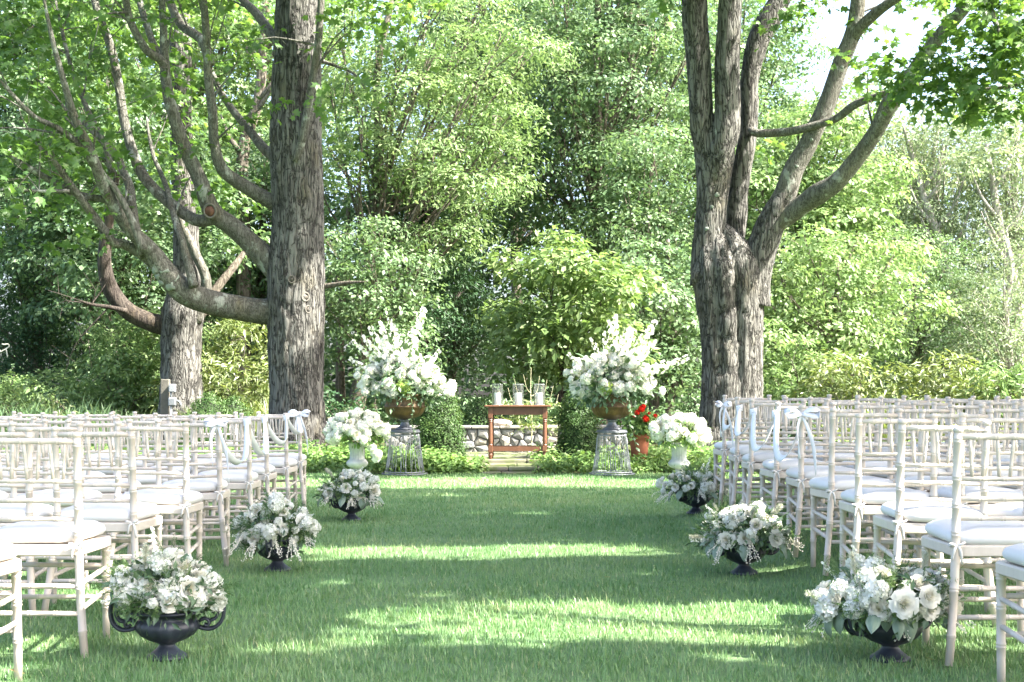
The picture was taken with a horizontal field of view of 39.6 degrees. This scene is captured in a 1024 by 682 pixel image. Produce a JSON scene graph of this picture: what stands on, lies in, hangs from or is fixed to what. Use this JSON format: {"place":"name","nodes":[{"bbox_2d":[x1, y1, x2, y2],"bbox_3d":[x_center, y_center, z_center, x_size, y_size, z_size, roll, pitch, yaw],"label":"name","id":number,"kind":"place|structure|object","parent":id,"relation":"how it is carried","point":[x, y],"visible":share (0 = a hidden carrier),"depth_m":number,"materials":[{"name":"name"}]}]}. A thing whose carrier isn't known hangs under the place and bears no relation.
{"place":"outdoors","nodes":[
{"label":"outdoors","id":0,"kind":"place"},
{"bbox_2d":[0,194,93,395],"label":"tree","id":1,"kind":"object","parent":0,"point":[35,359],"visible":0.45,"depth_m":35.52,"materials":[{"name":"green plant"}]},
{"bbox_2d":[0,393,246,446],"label":"shrub","id":2,"kind":"object","parent":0,"point":[35,410],"visible":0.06,"depth_m":25.88,"materials":[{"name":"green plant"}]},
{"bbox_2d":[0,397,1023,681],"bbox_3d":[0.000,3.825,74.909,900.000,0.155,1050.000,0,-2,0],"label":"lawn","id":3,"kind":"structure","parent":0,"point":[904,675],"depth_m":7.19,"materials":[{"name":"plant"}]},
{"bbox_2d":[0,541,22,681],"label":"chair","id":4,"kind":"object","parent":3,"relation":"on","point":[10,563],"visible":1,"depth_m":5.32,"materials":[{"name":"beige wood"}]},
{"bbox_2d":[0,419,52,561],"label":"chair","id":5,"kind":"object","parent":3,"relation":"on","point":[44,464],"visible":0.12,"depth_m":8.93,"materials":[{"name":"beige wood"}]},
{"bbox_2d":[0,427,57,618],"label":"chair","id":6,"kind":"object","parent":3,"relation":"on","point":[23,510],"visible":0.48,"depth_m":6.84,"materials":[{"name":"beige wood"}]},
{"bbox_2d":[0,422,105,589],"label":"chair","id":7,"kind":"object","parent":3,"relation":"on","point":[65,492],"visible":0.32,"depth_m":7.86,"materials":[{"name":"beige wood"}]},
{"bbox_2d":[0,432,110,657],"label":"chair","id":8,"kind":"object","parent":3,"relation":"on","point":[76,536],"visible":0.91,"depth_m":5.85,"materials":[{"name":"beige wood"}]},
{"bbox_2d":[58,419,144,562],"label":"chair","id":9,"kind":"object","parent":3,"relation":"on","point":[107,492],"visible":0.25,"depth_m":8.87,"materials":[{"name":"beige wood"}]},
{"bbox_2d":[41,426,162,617],"bbox_3d":[-2.008,0.884,7.054,0.502,0.932,0.477,0,-2,2],"label":"chair","id":10,"kind":"object","parent":3,"relation":"on","point":[132,516],"visible":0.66,"depth_m":6.86,"materials":[{"name":"beige wood"}]},
{"bbox_2d":[106,417,183,545],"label":"chair","id":11,"kind":"object","parent":3,"relation":"on","point":[146,479],"visible":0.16,"depth_m":9.91,"materials":[{"name":"beige wood"}]},
{"bbox_2d":[110,421,203,570],"bbox_3d":[-2.008,0.923,8.080,0.502,0.932,0.484,1,-3,-2],"label":"chair","id":12,"kind":"object","parent":3,"relation":"on","point":[185,502],"visible":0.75,"depth_m":7.89,"materials":[{"name":"beige wood"}]},
{"bbox_2d":[108,600,225,661],"bbox_3d":[-1.403,1.162,5.790,0.326,0.258,0.380,-2,-3,43],"label":"iron urn","id":13,"kind":"object","parent":3,"relation":"on","point":[168,638],"visible":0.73,"depth_m":5.72,"materials":[{"name":"black metal"}]},
{"bbox_2d":[86,527,239,635],"bbox_3d":[-1.433,0.976,5.797,0.573,0.418,0.543,-2,-3,37],"label":"flower arrangement","id":14,"kind":"object","parent":13,"relation":"in","point":[172,580],"visible":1,"depth_m":5.67,"materials":[{"name":"white plant"}]},
{"bbox_2d":[149,419,230,566],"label":"chair","id":15,"kind":"object","parent":3,"relation":"on","point":[210,487],"visible":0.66,"depth_m":8.91,"materials":[{"name":"beige wood"}]},
{"bbox_2d":[203,409,310,482],"bbox_3d":[-1.893,0.751,10.881,0.207,0.414,4.198,0,-2,-1],"label":"ribbon garland","id":16,"kind":"object","parent":15,"relation":"hanging from","point":[214,424],"visible":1,"depth_m":10.07},
{"bbox_2d":[189,416,260,546],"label":"chair","id":17,"kind":"object","parent":3,"relation":"on","point":[247,481],"visible":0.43,"depth_m":9.93,"materials":[{"name":"beige wood"}]},
{"bbox_2d":[208,414,276,534],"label":"chair","id":18,"kind":"object","parent":3,"relation":"on","point":[266,472],"visible":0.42,"depth_m":10.94,"materials":[{"name":"beige wood"}]},
{"bbox_2d":[234,413,297,515],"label":"chair","id":19,"kind":"object","parent":3,"relation":"on","point":[285,465],"visible":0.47,"depth_m":11.96,"materials":[{"name":"white wood"}]},
{"bbox_2d":[256,538,302,571],"bbox_3d":[-1.430,1.271,8.678,0.326,0.258,0.380,2,-3,-36],"label":"iron urn","id":20,"kind":"object","parent":3,"relation":"on","point":[277,562],"visible":0.56,"depth_m":8.59,"materials":[{"name":"black metal"}]},
{"bbox_2d":[224,485,323,560],"bbox_3d":[-1.458,1.096,8.671,0.637,0.448,0.631,0,-2,0],"label":"flower arrangement","id":21,"kind":"object","parent":20,"relation":"in","point":[274,518],"visible":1,"depth_m":8.54,"materials":[{"name":"white plant"}]},
{"bbox_2d":[253,411,306,506],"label":"chair","id":22,"kind":"object","parent":3,"relation":"on","point":[299,457],"visible":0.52,"depth_m":12.98,"materials":[{"name":"white wood"}]},
{"bbox_2d":[330,491,368,520],"bbox_3d":[-1.372,1.402,12.156,0.380,0.258,0.326,0,-2,-12],"label":"iron urn","id":23,"kind":"object","parent":3,"relation":"on","point":[351,511],"visible":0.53,"depth_m":12.06,"materials":[{"name":"black metal"}]},
{"bbox_2d":[311,464,384,509],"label":"flower arrangement","id":24,"kind":"object","parent":23,"relation":"in","point":[345,485],"visible":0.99,"depth_m":12.03,"materials":[{"name":"white plant"}]},
{"bbox_2d":[346,443,367,473],"bbox_3d":[-1.987,1.534,18.255,0.280,0.454,0.280,0,-2,0],"label":"fluted vase","id":25,"kind":"object","parent":3,"relation":"on","point":[357,460],"visible":0.63,"depth_m":18.17,"materials":[{"name":"paint"}]},
{"bbox_2d":[321,406,394,462],"bbox_3d":[-1.984,1.200,18.243,0.960,0.724,0.726,0,-2,0],"label":"flower arrangement","id":26,"kind":"object","parent":25,"relation":"in","point":[360,425],"visible":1,"depth_m":18.07,"materials":[{"name":"white plant"}]},
{"bbox_2d":[382,430,427,475],"bbox_3d":[-1.433,1.485,19.008,0.618,0.601,0.618,0,-2,0],"label":"wire stand","id":27,"kind":"object","parent":3,"relation":"on","point":[418,456],"visible":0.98,"depth_m":18.87,"materials":[{"name":"metal"}]},
{"bbox_2d":[384,394,425,429],"bbox_3d":[-1.433,0.949,19.028,0.578,0.472,0.578,0,-2,0],"label":"gilt urn","id":28,"kind":"object","parent":27,"relation":"on","point":[402,412],"visible":0.81,"depth_m":18.83,"materials":[{"name":"metal"}]},
{"bbox_2d":[348,307,456,413],"bbox_3d":[-1.454,0.265,19.066,1.446,1.469,1.002,0,-2,0],"label":"flower arrangement","id":29,"kind":"object","parent":28,"relation":"in","point":[397,367],"visible":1,"depth_m":18.86,"materials":[{"name":"white plant"}]},
{"bbox_2d":[0,0,1023,422],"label":"distant woodland","id":30,"kind":"object","parent":3,"relation":"on","point":[584,190],"visible":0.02,"depth_m":51.67,"materials":[{"name":"green plant"}]},
{"bbox_2d":[589,430,634,475],"bbox_3d":[1.331,1.483,18.957,0.618,0.601,0.618,0,-2,0],"label":"wire stand","id":31,"kind":"object","parent":3,"relation":"on","point":[595,465],"visible":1,"depth_m":18.85,"materials":[{"name":"metal"}]},
{"bbox_2d":[591,394,632,429],"bbox_3d":[1.331,0.947,18.978,0.578,0.472,0.578,0,-2,0],"label":"gilt urn","id":32,"kind":"object","parent":31,"relation":"on","point":[618,410],"visible":0.82,"depth_m":18.78,"materials":[{"name":"metal"}]},
{"bbox_2d":[563,314,689,413],"bbox_3d":[1.531,0.299,18.980,1.714,1.350,0.993,0,-2,0],"label":"flower arrangement","id":33,"kind":"object","parent":32,"relation":"in","point":[602,377],"visible":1,"depth_m":18.83,"materials":[{"name":"white plant"}]},
{"bbox_2d":[668,443,689,472],"bbox_3d":[2.133,1.531,18.155,0.280,0.454,0.280,0,-2,0],"label":"fluted vase","id":34,"kind":"object","parent":3,"relation":"on","point":[679,453],"visible":0.68,"depth_m":18.07,"materials":[{"name":"paint"}]},
{"bbox_2d":[648,411,713,452],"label":"flower arrangement","id":35,"kind":"object","parent":34,"relation":"in","point":[668,428],"visible":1,"depth_m":17.97,"materials":[{"name":"white plant"}]},
{"bbox_2d":[676,485,713,513],"bbox_3d":[1.610,1.382,12.457,0.380,0.258,0.326,0,-2,0],"label":"iron urn","id":36,"kind":"object","parent":3,"relation":"on","point":[695,505],"visible":0.64,"depth_m":12.37,"materials":[{"name":"black metal"}]},
{"bbox_2d":[652,458,728,504],"bbox_3d":[1.573,1.221,12.413,0.720,0.407,0.602,0,-2,0],"label":"flower arrangement","id":37,"kind":"object","parent":36,"relation":"in","point":[690,479],"visible":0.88,"depth_m":12.32,"materials":[{"name":"white plant"}]},
{"bbox_2d":[713,394,777,506],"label":"chair","id":38,"kind":"object","parent":3,"relation":"on","point":[723,447],"visible":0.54,"depth_m":11.87,"materials":[{"name":"white wood"}]},
{"bbox_2d":[711,539,779,575],"bbox_3d":[1.387,1.264,8.508,0.326,0.258,0.380,-2,-3,39],"label":"iron urn","id":39,"kind":"object","parent":3,"relation":"on","point":[742,568],"visible":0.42,"depth_m":8.44,"materials":[{"name":"black metal"}]},
{"bbox_2d":[683,495,803,564],"bbox_3d":[1.389,1.114,8.507,0.728,0.402,0.585,1,-2,-30],"label":"flower arrangement","id":40,"kind":"object","parent":39,"relation":"in","point":[753,518],"visible":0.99,"depth_m":8.36,"materials":[{"name":"white plant"}]},
{"bbox_2d":[728,397,794,515],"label":"chair","id":41,"kind":"object","parent":3,"relation":"on","point":[737,452],"visible":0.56,"depth_m":11.09,"materials":[{"name":"white wood"}]},
{"bbox_2d":[741,399,810,527],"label":"chair","id":42,"kind":"object","parent":3,"relation":"on","point":[752,461],"visible":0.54,"depth_m":10.30,"materials":[{"name":"white wood"}]},
{"bbox_2d":[760,402,839,537],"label":"chair","id":43,"kind":"object","parent":3,"relation":"on","point":[774,469],"visible":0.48,"depth_m":9.50,"materials":[{"name":"white wood"}]},
{"bbox_2d":[786,405,872,557],"bbox_3d":[1.971,0.864,8.918,0.502,0.932,0.486,0,-2,2],"label":"chair","id":44,"kind":"object","parent":3,"relation":"on","point":[800,475],"visible":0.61,"depth_m":8.72,"materials":[{"name":"white wood"}]},
{"bbox_2d":[715,401,820,474],"bbox_3d":[1.765,0.656,10.244,0.227,0.441,3.277,0,-2,0],"label":"ribbon garland","id":45,"kind":"object","parent":44,"relation":"hanging from","point":[804,415],"visible":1,"depth_m":9.44},
{"bbox_2d":[809,398,880,524],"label":"chair","id":46,"kind":"object","parent":3,"relation":"on","point":[876,426],"visible":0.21,"depth_m":10.31,"materials":[{"name":"white wood"}]},
{"bbox_2d":[809,408,910,575],"bbox_3d":[1.970,0.850,8.131,0.502,0.932,0.478,0,-3,-1],"label":"chair","id":47,"kind":"object","parent":3,"relation":"on","point":[831,487],"visible":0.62,"depth_m":7.94,"materials":[{"name":"white wood"}]},
{"bbox_2d":[843,603,932,663],"bbox_3d":[1.525,1.158,5.740,0.326,0.258,0.380,-1,-2,22],"label":"iron urn","id":48,"kind":"object","parent":3,"relation":"on","point":[889,649],"visible":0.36,"depth_m":5.66,"materials":[{"name":"black metal"}]},
{"bbox_2d":[801,542,975,642],"bbox_3d":[1.504,1.006,5.746,0.696,0.375,0.630,0,-2,0],"label":"flower arrangement","id":49,"kind":"object","parent":48,"relation":"in","point":[916,597],"visible":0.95,"depth_m":5.59,"materials":[{"name":"white plant"}]},
{"bbox_2d":[839,413,946,576],"bbox_3d":[1.944,0.837,7.337,0.502,0.932,0.477,0,-2,3],"label":"chair","id":50,"kind":"object","parent":3,"relation":"on","point":[858,501],"visible":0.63,"depth_m":7.15,"materials":[{"name":"white wood"}]},
{"bbox_2d":[870,404,954,555],"bbox_3d":[2.508,0.864,8.941,0.502,0.932,0.476,0,-2,-3],"label":"chair","id":51,"kind":"object","parent":3,"relation":"on","point":[949,410],"visible":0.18,"depth_m":8.74,"materials":[{"name":"white wood"}]},
{"bbox_2d":[873,419,995,626],"bbox_3d":[1.931,0.824,6.553,0.502,0.932,0.476,1,-2,2],"label":"chair","id":52,"kind":"object","parent":3,"relation":"on","point":[900,516],"visible":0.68,"depth_m":6.36,"materials":[{"name":"white wood"}]},
{"bbox_2d":[901,409,999,567],"bbox_3d":[2.472,0.849,8.088,0.502,0.933,0.489,0,-2,3],"label":"chair","id":53,"kind":"object","parent":3,"relation":"on","point":[944,476],"visible":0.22,"depth_m":7.89,"materials":[{"name":"white wood"}]},
{"bbox_2d":[921,427,1023,666],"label":"chair","id":54,"kind":"object","parent":3,"relation":"on","point":[956,537],"visible":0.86,"depth_m":5.57,"materials":[{"name":"white wood"}]},
{"bbox_2d":[936,412,1023,583],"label":"chair","id":55,"kind":"object","parent":3,"relation":"on","point":[946,492],"visible":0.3,"depth_m":7.19,"materials":[{"name":"white wood"}]},
{"bbox_2d":[995,543,1023,681],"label":"chair","id":56,"kind":"object","parent":3,"relation":"on","point":[1011,565],"visible":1,"depth_m":5.17,"materials":[{"name":"white wood"}]},
{"bbox_2d":[0,0,1023,396],"label":"sky","id":57,"kind":"structure","parent":0,"point":[832,26],"materials":[{"name":"white"}]},
{"bbox_2d":[306,416,790,473],"bbox_3d":[0.000,2.746,44.490,80.000,0.002,50.876,0,-2,0],"label":"planting bed","id":58,"kind":"object","parent":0,"point":[562,472],"visible":0.02,"depth_m":20.01,"materials":[{"name":"green plant"}]},
{"bbox_2d":[0,370,62,415],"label":"shrub","id":59,"kind":"object","parent":58,"relation":"on","point":[9,386],"visible":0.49,"depth_m":30.66,"materials":[{"name":"green plant"}]},
{"bbox_2d":[0,0,131,412],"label":"tree","id":60,"kind":"object","parent":58,"relation":"on","point":[5,109],"visible":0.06,"depth_m":38.98,"materials":[{"name":"green plant"}]},
{"bbox_2d":[11,312,203,419],"bbox_3d":[-8.207,0.818,29.027,3.934,3.113,2.994,0,-2,0],"label":"shrub","id":61,"kind":"object","parent":58,"relation":"on","point":[77,389],"visible":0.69,"depth_m":28.61,"materials":[{"name":"green plant"}]},
{"bbox_2d":[0,41,239,395],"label":"tree","id":62,"kind":"object","parent":58,"relation":"on","point":[63,230],"visible":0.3,"depth_m":32.56,"materials":[{"name":"green plant"}]},
{"bbox_2d":[0,173,256,389],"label":"tree","id":63,"kind":"object","parent":58,"relation":"on","point":[147,273],"visible":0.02,"depth_m":36.27,"materials":[{"name":"green plant"}]},
{"bbox_2d":[25,3,271,415],"bbox_3d":[-7.112,-2.622,28.134,5.313,9.093,3.540,0,-2,0],"label":"tree","id":64,"kind":"object","parent":58,"relation":"on","point":[177,326],"visible":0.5,"depth_m":27.42,"materials":[{"name":"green plant"}]},
{"bbox_2d":[84,304,226,419],"bbox_3d":[-7.298,0.867,29.180,3.329,3.283,2.689,0,-2,0],"label":"shrub","id":65,"kind":"object","parent":58,"relation":"on","point":[147,350],"visible":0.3,"depth_m":28.75,"materials":[{"name":"green plant"}]},
{"bbox_2d":[140,318,269,414],"bbox_3d":[-5.659,0.788,28.767,3.548,2.914,3.099,0,-2,0],"label":"shrub","id":66,"kind":"object","parent":58,"relation":"on","point":[210,374],"visible":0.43,"depth_m":28.40,"materials":[{"name":"green plant"}]},
{"bbox_2d":[3,436,407,474],"bbox_3d":[-4.509,1.722,20.536,6.360,0.728,3.162,0,-2,0],"label":"ground cover","id":67,"kind":"object","parent":58,"relation":"on","point":[331,458],"visible":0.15,"depth_m":19.86,"materials":[{"name":"green plant"}]},
{"bbox_2d":[43,0,383,391],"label":"tree","id":68,"kind":"object","parent":58,"relation":"on","point":[242,86],"visible":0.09,"depth_m":38.16,"materials":[{"name":"green plant"}]},
{"bbox_2d":[0,0,474,449],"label":"maple tree","id":69,"kind":"object","parent":58,"relation":"on","point":[289,262],"visible":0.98,"depth_m":22.65,"materials":[{"name":"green plant"}]},
{"bbox_2d":[193,0,348,393],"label":"tree","id":70,"kind":"object","parent":58,"relation":"on","point":[263,93],"visible":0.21,"depth_m":35.05,"materials":[{"name":"green plant"}]},
{"bbox_2d":[167,123,377,395],"bbox_3d":[-6.033,-1.523,35.989,5.932,7.973,5.274,0,-2,0],"label":"tree","id":71,"kind":"object","parent":58,"relation":"on","point":[259,286],"visible":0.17,"depth_m":35.25,"materials":[{"name":"green plant"}]},
{"bbox_2d":[244,116,420,403],"bbox_3d":[-4.292,-1.925,34.284,4.385,6.908,3.252,0,-2,0],"label":"tree","id":72,"kind":"object","parent":58,"relation":"on","point":[340,382],"visible":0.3,"depth_m":33.90,"materials":[{"name":"green plant"}]},
{"bbox_2d":[324,211,458,442],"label":"tree","id":73,"kind":"object","parent":58,"relation":"on","point":[373,312],"visible":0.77,"depth_m":31.40,"materials":[{"name":"green plant"}]},
{"bbox_2d":[334,162,507,424],"bbox_3d":[-2.268,-1.037,35.454,4.356,6.932,4.659,0,-2,0],"label":"hemlock tree","id":74,"kind":"object","parent":58,"relation":"on","point":[477,287],"visible":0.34,"depth_m":35.25,"materials":[{"name":"green plant"}]},
{"bbox_2d":[380,441,489,474],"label":"ground cover","id":75,"kind":"object","parent":58,"relation":"on","point":[443,462],"visible":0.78,"depth_m":19.30,"materials":[{"name":"green plant"}]},
{"bbox_2d":[405,381,470,461],"bbox_3d":[-1.064,1.197,20.241,1.040,1.414,1.053,0,-2,0],"label":"boxwood topiary","id":76,"kind":"object","parent":58,"relation":"on","point":[439,424],"visible":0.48,"depth_m":19.98,"materials":[{"name":"green plant"}]},
{"bbox_2d":[321,0,582,439],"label":"tree","id":77,"kind":"object","parent":58,"relation":"on","point":[380,171],"visible":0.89,"depth_m":33.24,"materials":[{"name":"green plant"}]},
{"bbox_2d":[351,87,588,423],"bbox_3d":[-1.367,-2.228,40.400,7.328,9.699,6.500,-1,-3,32],"label":"tree","id":78,"kind":"object","parent":58,"relation":"on","point":[519,220],"visible":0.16,"depth_m":39.57,"materials":[{"name":"green plant"}]},
{"bbox_2d":[379,452,625,468],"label":"stone terrace","id":79,"kind":"structure","parent":58,"relation":"on","point":[509,454],"depth_m":21.81,"materials":[{"name":"beige stone"}]},
{"bbox_2d":[484,405,550,458],"bbox_3d":[0.087,1.303,20.385,0.942,0.765,0.500,0,-2,3],"label":"altar table","id":80,"kind":"object","parent":79,"relation":"on","point":[493,410],"visible":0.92,"depth_m":20.18,"materials":[{"name":"brown wood"}]},
{"bbox_2d":[385,425,622,451],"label":"stone wall","id":81,"kind":"structure","parent":58,"relation":"on","point":[477,438],"depth_m":22.86,"materials":[{"name":"grey stone"}]},
{"bbox_2d":[478,458,544,473],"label":"stone steps","id":82,"kind":"structure","parent":58,"relation":"on","point":[513,465],"depth_m":19.76,"materials":[{"name":"beige stone"}]},
{"bbox_2d":[0,273,1023,430],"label":"undergrowth","id":83,"kind":"object","parent":58,"relation":"on","point":[505,394],"visible":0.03,"depth_m":42.19,"materials":[{"name":"green plant"}]},
{"bbox_2d":[843,59,988,391],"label":"tree","id":84,"kind":"object","parent":83,"relation":"on","point":[911,157],"visible":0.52,"depth_m":40.33,"materials":[{"name":"green plant"}]},
{"bbox_2d":[897,92,1023,388],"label":"tree","id":85,"kind":"object","parent":83,"relation":"on","point":[985,167],"visible":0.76,"depth_m":39.20,"materials":[{"name":"green plant"}]},
{"bbox_2d":[389,0,657,403],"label":"tree","id":86,"kind":"object","parent":58,"relation":"on","point":[512,13],"visible":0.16,"depth_m":45.49,"materials":[{"name":"green plant"}]},
{"bbox_2d":[471,224,672,405],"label":"dogwood tree","id":87,"kind":"object","parent":58,"relation":"on","point":[582,287],"visible":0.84,"depth_m":26.04,"materials":[{"name":"green plant"}]},
{"bbox_2d":[555,386,601,469],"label":"boxwood topiary","id":88,"kind":"object","parent":58,"relation":"on","point":[577,426],"visible":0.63,"depth_m":20.28,"materials":[{"name":"green plant"}]},
{"bbox_2d":[465,0,773,424],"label":"tree","id":89,"kind":"object","parent":58,"relation":"on","point":[601,50],"visible":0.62,"depth_m":36.37,"materials":[{"name":"green plant"}]},
{"bbox_2d":[594,228,701,443],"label":"tree","id":90,"kind":"object","parent":58,"relation":"on","point":[668,336],"visible":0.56,"depth_m":29.98,"materials":[{"name":"green plant"}]},
{"bbox_2d":[567,118,762,420],"bbox_3d":[3.298,-1.462,34.148,5.187,7.690,5.107,1,-2,-22],"label":"tree","id":91,"kind":"object","parent":58,"relation":"on","point":[645,196],"visible":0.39,"depth_m":33.79,"materials":[{"name":"green plant"}]},
{"bbox_2d":[651,368,700,444],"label":"shrub","id":92,"kind":"object","parent":58,"relation":"on","point":[695,406],"visible":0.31,"depth_m":25.45,"materials":[{"name":"green plant"}]},
{"bbox_2d":[586,0,839,235],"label":"tree","id":93,"kind":"object","parent":58,"relation":"on","point":[769,65],"visible":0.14,"depth_m":40.50,"materials":[{"name":"green plant"}]},
{"bbox_2d":[526,435,944,474],"bbox_3d":[3.449,1.700,20.577,6.646,0.698,3.078,0,-2,0],"label":"ground cover","id":94,"kind":"object","parent":58,"relation":"on","point":[658,461],"visible":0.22,"depth_m":19.68,"materials":[{"name":"green plant"}]},
{"bbox_2d":[763,318,860,434],"bbox_3d":[5.720,0.836,28.400,2.473,2.629,2.003,0,-2,0],"label":"shrub","id":95,"kind":"object","parent":58,"relation":"on","point":[779,389],"visible":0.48,"depth_m":28.34,"materials":[{"name":"green plant"}]},
{"bbox_2d":[685,80,958,397],"bbox_3d":[7.091,-1.883,33.989,6.961,8.564,5.135,0,-2,0],"label":"tree","id":96,"kind":"object","parent":58,"relation":"on","point":[847,202],"visible":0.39,"depth_m":33.28,"materials":[{"name":"green plant"}]},
{"bbox_2d":[649,0,1023,455],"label":"maple tree","id":97,"kind":"object","parent":58,"relation":"on","point":[731,268],"visible":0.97,"depth_m":22.59,"materials":[{"name":"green plant"}]},
{"bbox_2d":[787,346,917,425],"bbox_3d":[6.682,1.115,27.734,2.714,2.061,2.387,0,-2,0],"label":"shrub","id":98,"kind":"object","parent":58,"relation":"on","point":[836,388],"visible":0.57,"depth_m":27.39,"materials":[{"name":"green plant"}]},
{"bbox_2d":[763,220,967,407],"bbox_3d":[7.071,-0.129,31.323,5.651,4.791,4.900,0,-2,0],"label":"tree","id":99,"kind":"object","parent":58,"relation":"on","point":[836,326],"visible":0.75,"depth_m":30.51,"materials":[{"name":"green plant"}]},
{"bbox_2d":[750,90,994,397],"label":"tree","id":100,"kind":"object","parent":58,"relation":"on","point":[859,109],"visible":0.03,"depth_m":42.89,"materials":[{"name":"green plant"}]},
{"bbox_2d":[847,220,1019,398],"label":"tree","id":101,"kind":"object","parent":58,"relation":"on","point":[921,347],"visible":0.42,"depth_m":36.78,"materials":[{"name":"green plant"}]},
{"bbox_2d":[863,348,1023,433],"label":"shrub","id":102,"kind":"object","parent":58,"relation":"on","point":[940,391],"visible":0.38,"depth_m":27.06,"materials":[{"name":"green plant"}]},
{"bbox_2d":[865,108,1023,383],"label":"tree","id":103,"kind":"object","parent":58,"relation":"on","point":[937,205],"visible":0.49,"depth_m":40.69,"materials":[{"name":"green plant"}]},
{"bbox_2d":[922,216,1023,395],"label":"tree","id":104,"kind":"object","parent":58,"relation":"on","point":[1008,343],"visible":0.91,"depth_m":35.90,"materials":[{"name":"green plant"}]},
{"bbox_2d":[937,85,1023,398],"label":"tree","id":105,"kind":"object","parent":58,"relation":"on","point":[1016,177],"visible":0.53,"depth_m":39.85,"materials":[{"name":"green plant"}]},
{"bbox_2d":[954,355,1023,428],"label":"shrub","id":106,"kind":"object","parent":58,"relation":"on","point":[1011,380],"visible":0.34,"depth_m":26.17,"materials":[{"name":"green plant"}]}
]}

